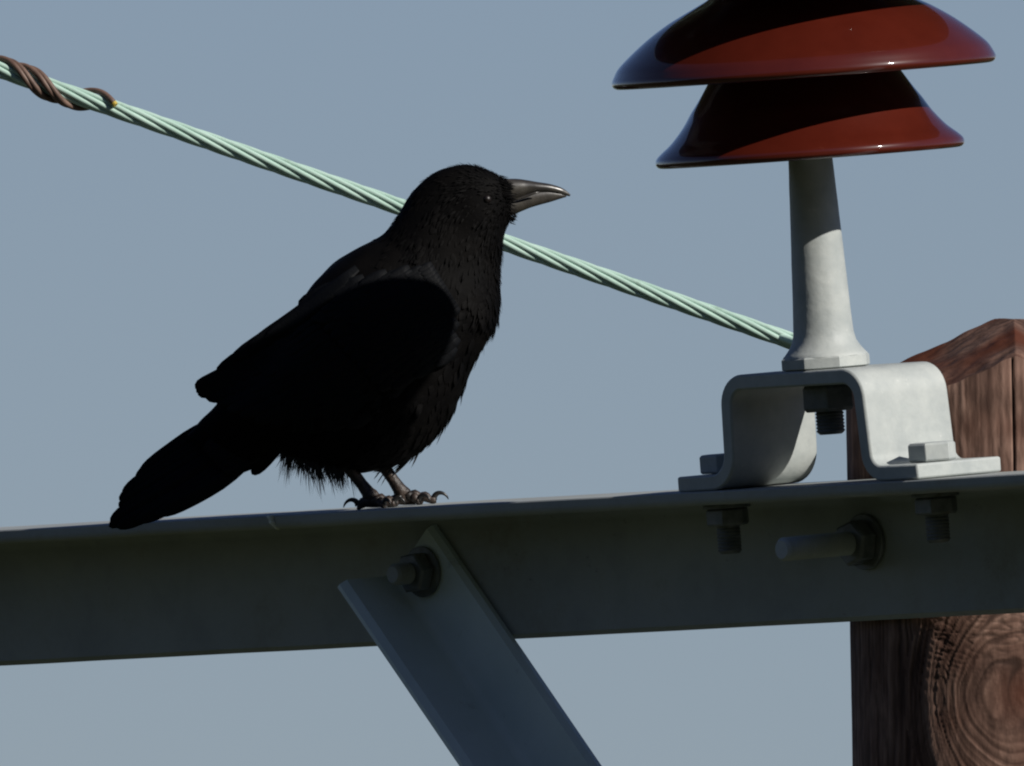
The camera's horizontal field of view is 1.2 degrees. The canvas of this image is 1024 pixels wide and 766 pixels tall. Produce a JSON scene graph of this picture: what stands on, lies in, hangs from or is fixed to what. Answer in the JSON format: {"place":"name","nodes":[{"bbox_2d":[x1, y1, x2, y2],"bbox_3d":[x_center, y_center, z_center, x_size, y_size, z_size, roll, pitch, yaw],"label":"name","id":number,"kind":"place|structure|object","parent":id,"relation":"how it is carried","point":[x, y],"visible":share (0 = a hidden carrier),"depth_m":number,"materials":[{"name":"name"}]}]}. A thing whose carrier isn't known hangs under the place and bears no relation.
{"place":"outdoors","nodes":[
{"label":"outdoors","id":0,"kind":"place"},
{"bbox_2d":[0,0,1023,765],"label":"sky","id":1,"kind":"structure","parent":0,"point":[135,260],"materials":[{"name":"blue"}]},
{"bbox_3d":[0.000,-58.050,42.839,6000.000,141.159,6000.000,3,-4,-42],"label":"ground","id":2,"kind":"structure","parent":0,"visible":0},
{"bbox_2d":[846,318,1023,765],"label":"utility pole","id":3,"kind":"object","parent":2,"relation":"on","point":[939,691],"visible":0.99,"depth_m":39.73,"materials":[{"name":"brown wood"}]},
{"bbox_2d":[0,61,792,348],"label":"conductor cable","id":4,"kind":"object","parent":3,"relation":"attached to","point":[387,202],"visible":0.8,"depth_m":40.59,"materials":[{"name":"green metal"}]},
{"bbox_2d":[0,55,117,110],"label":"tie wire","id":5,"kind":"object","parent":4,"relation":"attached to","point":[21,69],"visible":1,"depth_m":40.59,"materials":[{"name":"brown metal"}]},
{"bbox_2d":[0,471,1023,665],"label":"crossarm","id":6,"kind":"object","parent":3,"relation":"attached to","point":[657,561],"visible":1,"depth_m":40.04,"materials":[{"name":"metal"}]},
{"bbox_2d":[109,163,569,529],"bbox_3d":[-0.141,-0.030,40.124,0.378,0.301,0.114,0,-3,0],"label":"crow","id":7,"kind":"object","parent":6,"relation":"on","point":[353,365],"visible":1,"depth_m":40.10,"materials":[{"name":"black"}]},
{"bbox_2d":[338,525,601,765],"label":"diagonal brace","id":8,"kind":"object","parent":6,"relation":"attached to","point":[456,657],"visible":1,"depth_m":40.10,"materials":[{"name":"grey metal"}]},
{"bbox_2d":[678,362,1000,553],"bbox_3d":[0.262,0.059,39.713,0.101,0.151,0.290,3,-4,-42],"label":"mounting bracket","id":9,"kind":"object","parent":6,"relation":"attached to","point":[902,415],"visible":1,"depth_m":39.67,"materials":[{"name":"metal"}]},
{"bbox_2d":[612,0,995,434],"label":"pin insulator","id":10,"kind":"object","parent":9,"relation":"attached to","point":[808,90],"visible":1,"depth_m":39.62,"materials":[{"name":"ceramic"}]}
]}

